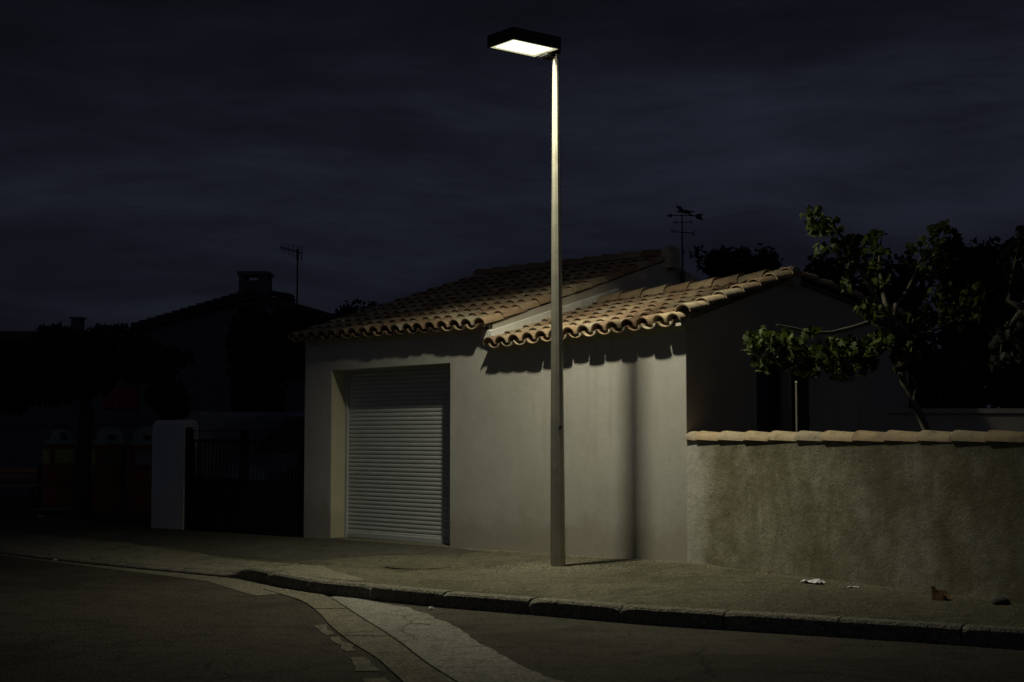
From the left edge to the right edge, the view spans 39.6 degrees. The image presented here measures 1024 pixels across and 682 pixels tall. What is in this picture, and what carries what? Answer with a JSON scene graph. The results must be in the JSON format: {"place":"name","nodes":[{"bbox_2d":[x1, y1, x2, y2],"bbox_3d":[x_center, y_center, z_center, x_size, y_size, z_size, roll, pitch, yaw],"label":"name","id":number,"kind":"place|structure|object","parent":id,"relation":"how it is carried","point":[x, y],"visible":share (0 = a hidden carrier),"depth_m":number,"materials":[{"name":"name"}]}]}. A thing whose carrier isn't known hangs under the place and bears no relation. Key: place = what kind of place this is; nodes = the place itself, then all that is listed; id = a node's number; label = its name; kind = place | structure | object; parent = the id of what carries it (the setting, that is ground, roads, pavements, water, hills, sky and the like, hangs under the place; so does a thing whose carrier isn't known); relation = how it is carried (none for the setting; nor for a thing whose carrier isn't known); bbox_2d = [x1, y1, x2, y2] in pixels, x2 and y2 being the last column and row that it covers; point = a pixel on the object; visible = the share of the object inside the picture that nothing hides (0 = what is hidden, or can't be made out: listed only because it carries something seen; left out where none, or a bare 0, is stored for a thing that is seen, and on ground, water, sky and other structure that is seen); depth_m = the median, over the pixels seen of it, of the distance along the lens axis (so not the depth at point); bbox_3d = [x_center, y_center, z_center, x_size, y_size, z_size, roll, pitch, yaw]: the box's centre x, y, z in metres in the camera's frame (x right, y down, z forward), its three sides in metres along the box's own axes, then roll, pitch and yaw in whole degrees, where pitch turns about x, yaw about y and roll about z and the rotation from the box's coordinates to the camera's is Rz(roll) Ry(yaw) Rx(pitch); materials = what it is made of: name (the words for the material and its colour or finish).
{"place":"outdoors","nodes":[
{"label":"outdoors","id":0,"kind":"place"},
{"bbox_2d":[0,497,300,536],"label":"yard","id":1,"kind":"structure","parent":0,"point":[19,504],"depth_m":25.42,"materials":[{"name":"grey concrete"}]},
{"bbox_2d":[0,465,42,503],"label":"park bench","id":2,"kind":"object","parent":1,"relation":"on","point":[39,471],"visible":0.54,"depth_m":29.80,"materials":[{"name":"brown wood"}]},
{"bbox_2d":[34,505,73,509],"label":"bin platform","id":3,"kind":"structure","parent":1,"relation":"on","point":[60,508],"depth_m":27.14,"materials":[{"name":"concrete"}]},
{"bbox_2d":[42,430,75,506],"bbox_3d":[-8.939,2.502,28.054,0.558,1.502,0.558,3,-5,-40],"label":"recycling bin","id":4,"kind":"object","parent":3,"relation":"on","point":[58,455],"visible":1,"depth_m":27.85,"materials":[{"name":"black paint"}]},
{"bbox_2d":[0,317,136,347],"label":"house","id":5,"kind":"structure","parent":1,"relation":"on","point":[78,323],"depth_m":44.69,"materials":[{"name":"tile"}]},
{"bbox_2d":[0,422,145,496],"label":"street wall","id":6,"kind":"structure","parent":1,"relation":"on","point":[21,444],"depth_m":32.91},
{"bbox_2d":[0,322,194,518],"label":"street tree","id":7,"kind":"object","parent":1,"relation":"on","point":[52,361],"visible":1,"depth_m":24.08,"materials":[{"name":"green plant"}]},
{"bbox_2d":[92,508,150,512],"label":"bin platform","id":8,"kind":"structure","parent":1,"relation":"on","point":[125,510],"depth_m":26.08,"materials":[{"name":"concrete"}]},
{"bbox_2d":[91,426,126,510],"bbox_3d":[-7.549,2.378,26.624,0.590,1.562,0.590,2,-4,-28],"label":"recycling bin","id":9,"kind":"object","parent":8,"relation":"on","point":[109,457],"visible":0.98,"depth_m":26.39,"materials":[{"name":"black paint"}]},
{"bbox_2d":[127,426,152,511],"bbox_3d":[-6.757,2.348,26.179,0.590,1.562,0.590,2,-4,-22],"label":"recycling bin","id":10,"kind":"object","parent":8,"relation":"on","point":[139,463],"visible":0.72,"depth_m":25.90,"materials":[{"name":"black paint"}]},
{"bbox_2d":[142,370,190,419],"bbox_3d":[-7.267,2.022,30.038,0.960,2.888,1.422,0,-4,0],"label":"tree","id":11,"kind":"object","parent":1,"relation":"on","point":[167,398],"visible":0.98,"depth_m":29.73,"materials":[{"name":"green plant"}]},
{"bbox_2d":[0,271,342,426],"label":"chimney house","id":12,"kind":"structure","parent":1,"relation":"on","point":[199,331],"depth_m":35.08,"materials":[{"name":"tile"}]},
{"bbox_2d":[280,243,301,303],"bbox_3d":[-5.644,-1.297,36.309,0.570,2.372,0.314,1,-4,-13],"label":"tv antenna","id":13,"kind":"object","parent":12,"relation":"attached to","point":[297,258],"visible":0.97,"depth_m":36.36,"materials":[{"name":"black paint"}]},
{"bbox_2d":[151,420,198,529],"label":"boundary wall","id":14,"kind":"structure","parent":1,"relation":"on","point":[168,476],"depth_m":21.45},
{"bbox_2d":[189,411,287,528],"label":"side wall","id":15,"kind":"structure","parent":1,"relation":"on","point":[214,420],"depth_m":21.80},
{"bbox_2d":[184,427,304,537],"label":"driveway gate","id":16,"kind":"structure","parent":1,"relation":"on","point":[243,502],"depth_m":20.20,"materials":[{"name":"metal"}]},
{"bbox_2d":[224,302,306,411],"bbox_3d":[-5.037,1.296,29.028,1.764,4.204,1.474,0,-4,0],"label":"tree","id":17,"kind":"object","parent":1,"relation":"on","point":[264,353],"visible":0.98,"depth_m":28.67,"materials":[{"name":"green plant"}]},
{"bbox_2d":[333,298,377,316],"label":"tree","id":18,"kind":"object","parent":1,"relation":"on","point":[343,311],"visible":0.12,"depth_m":46.01,"materials":[{"name":"green plant"}]},
{"bbox_2d":[288,246,908,561],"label":"garage house","id":19,"kind":"structure","parent":1,"relation":"on","point":[428,417],"depth_m":16.76,"materials":[{"name":"beige paint"}]},
{"bbox_2d":[667,206,702,283],"bbox_3d":[2.368,-1.201,19.455,0.503,1.320,0.120,0,-4,-2],"label":"weathervane","id":20,"kind":"object","parent":19,"relation":"attached to","point":[682,272],"visible":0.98,"depth_m":19.48,"materials":[{"name":"black paint"}]},
{"bbox_2d":[756,364,781,431],"bbox_3d":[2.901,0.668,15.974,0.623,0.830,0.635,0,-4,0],"label":"window","id":21,"kind":"structure","parent":19,"relation":"in","point":[768,386],"depth_m":16.13,"materials":[{"name":"black glass"}]},
{"bbox_2d":[683,244,747,278],"bbox_3d":[3.514,0.700,24.032,1.082,4.732,1.286,2,-4,-27],"label":"tree","id":22,"kind":"object","parent":1,"relation":"on","point":[722,262],"visible":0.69,"depth_m":23.79,"materials":[{"name":"green plant"}]},
{"bbox_2d":[732,243,785,274],"bbox_3d":[4.372,0.697,26.034,1.261,5.002,1.185,2,-4,-30],"label":"tree","id":23,"kind":"object","parent":1,"relation":"on","point":[764,259],"visible":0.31,"depth_m":25.89,"materials":[{"name":"green plant"}]},
{"bbox_2d":[795,381,797,431],"bbox_3d":[3.000,1.418,14.939,0.033,1.998,0.033,2,-4,-22],"label":"garden post","id":24,"kind":"object","parent":1,"relation":"on","point":[796,395],"visible":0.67,"depth_m":14.98,"materials":[{"name":"grey metal"}]},
{"bbox_2d":[803,252,863,294],"bbox_3d":[5.576,0.768,25.014,1.249,4.728,1.567,0,-4,0],"label":"tree","id":25,"kind":"object","parent":1,"relation":"on","point":[821,267],"visible":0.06,"depth_m":25.04,"materials":[{"name":"green plant"}]},
{"bbox_2d":[684,430,1023,603],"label":"garden wall","id":26,"kind":"structure","parent":1,"relation":"on","point":[940,510],"depth_m":12.65,"materials":[{"name":"paint"}]},
{"bbox_2d":[740,204,995,441],"bbox_3d":[3.707,0.518,14.354,3.235,3.720,0.918,2,-4,-24],"label":"mulberry tree","id":27,"kind":"object","parent":1,"relation":"on","point":[866,351],"visible":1,"depth_m":14.19,"materials":[{"name":"green plant"}]},
{"bbox_2d":[848,247,943,407],"bbox_3d":[6.984,0.730,26.065,1.843,4.942,1.472,0,-4,0],"label":"tree","id":28,"kind":"object","parent":1,"relation":"on","point":[894,291],"visible":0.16,"depth_m":26.10,"materials":[{"name":"green plant"}]},
{"bbox_2d":[886,408,1023,441],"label":"back wall","id":29,"kind":"structure","parent":1,"relation":"on","point":[967,419],"depth_m":17.77,"materials":[{"name":"paint"}]},
{"bbox_2d":[929,227,1018,407],"bbox_3d":[7.122,0.594,21.950,1.438,4.673,1.356,0,-4,0],"label":"tree","id":30,"kind":"object","parent":1,"relation":"on","point":[972,266],"visible":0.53,"depth_m":21.72,"materials":[{"name":"green plant"}]},
{"bbox_2d":[984,224,1023,372],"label":"mulberry tree","id":31,"kind":"object","parent":1,"relation":"on","point":[1007,342],"visible":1,"depth_m":13.22,"materials":[{"name":"green plant"}]},
{"bbox_2d":[985,262,1023,407],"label":"tree","id":32,"kind":"object","parent":1,"relation":"on","point":[1020,288],"visible":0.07,"depth_m":22.79,"materials":[{"name":"green plant"}]},
{"bbox_2d":[109,528,477,560],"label":"driveway","id":33,"kind":"structure","parent":0,"point":[261,546],"depth_m":17.88,"materials":[{"name":"concrete"}]},
{"bbox_2d":[0,551,1023,681],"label":"road","id":34,"kind":"structure","parent":0,"point":[61,622],"depth_m":10.35,"materials":[{"name":"grey asphalt"}]},
{"bbox_2d":[0,554,285,594],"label":"channel","id":35,"kind":"object","parent":34,"relation":"on","point":[250,587],"visible":1,"depth_m":15.04,"materials":[{"name":"concrete"}]},
{"bbox_2d":[314,624,389,681],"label":"gutter edge","id":36,"kind":"object","parent":34,"relation":"on","point":[361,663],"visible":1,"depth_m":9.63,"materials":[{"name":"concrete"}]},
{"bbox_2d":[264,589,454,681],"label":"gutter","id":37,"kind":"object","parent":34,"relation":"on","point":[398,660],"visible":0.98,"depth_m":10.60,"materials":[{"name":"concrete"}]},
{"bbox_2d":[330,596,563,681],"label":"apron","id":38,"kind":"object","parent":34,"relation":"on","point":[454,652],"visible":1,"depth_m":10.31,"materials":[{"name":"concrete"}]},
{"bbox_2d":[0,548,1023,649],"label":"kerb","id":39,"kind":"structure","parent":34,"relation":"on","point":[996,636],"depth_m":11.56,"materials":[{"name":"concrete"}]},
{"bbox_2d":[0,510,1023,626],"bbox_3d":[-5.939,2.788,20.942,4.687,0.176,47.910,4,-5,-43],"label":"pavement","id":40,"kind":"structure","parent":0,"point":[717,590],"depth_m":13.05,"materials":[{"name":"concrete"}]},
{"bbox_2d":[0,530,364,580],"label":"pavement strip","id":41,"kind":"object","parent":40,"relation":"on","point":[122,552],"visible":0.97,"depth_m":17.46,"materials":[{"name":"concrete"}]},
{"bbox_2d":[385,562,453,569],"bbox_3d":[-0.970,2.359,14.877,0.720,0.026,0.720,0,-4,0],"label":"manhole cover","id":42,"kind":"object","parent":40,"relation":"on","point":[415,565],"visible":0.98,"depth_m":14.79,"materials":[{"name":"metal"}]},
{"bbox_2d":[487,27,565,566],"bbox_3d":[0.188,-0.396,14.556,0.786,5.504,0.430,3,-5,-38],"label":"street lamp","id":43,"kind":"object","parent":40,"relation":"on","point":[525,42],"visible":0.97,"depth_m":14.62,"materials":[{"name":"grey metal"}]},
{"bbox_2d":[554,466,560,496],"bbox_3d":[0.467,1.440,14.524,0.067,0.320,0.008,0,-4,0],"label":"access door","id":44,"kind":"structure","parent":43,"relation":"in","point":[554,466],"depth_m":14.52,"materials":[{"name":"grey metal"}]},
{"bbox_2d":[801,578,825,582],"bbox_3d":[2.707,2.153,12.786,0.104,0.040,0.222,3,-5,-41],"label":"paper","id":45,"kind":"object","parent":40,"relation":"on","point":[818,580],"visible":1,"depth_m":12.76,"materials":[{"name":"white paper"}]},
{"bbox_2d":[930,586,951,599],"bbox_3d":[3.496,2.056,11.588,0.158,0.103,0.080,-4,-5,43],"label":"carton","id":46,"kind":"object","parent":40,"relation":"on","point":[940,594],"visible":1,"depth_m":11.57,"materials":[{"name":"brown cardboard"}]},
{"bbox_2d":[992,597,1010,604],"bbox_3d":[3.881,2.061,11.294,0.147,0.059,0.153,0,-4,0],"label":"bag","id":47,"kind":"object","parent":40,"relation":"on","point":[1001,601],"visible":1,"depth_m":11.24,"materials":[{"name":"black plastic"}]},
{"bbox_2d":[0,0,1023,407],"label":"sky","id":48,"kind":"structure","parent":0,"point":[154,153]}
]}

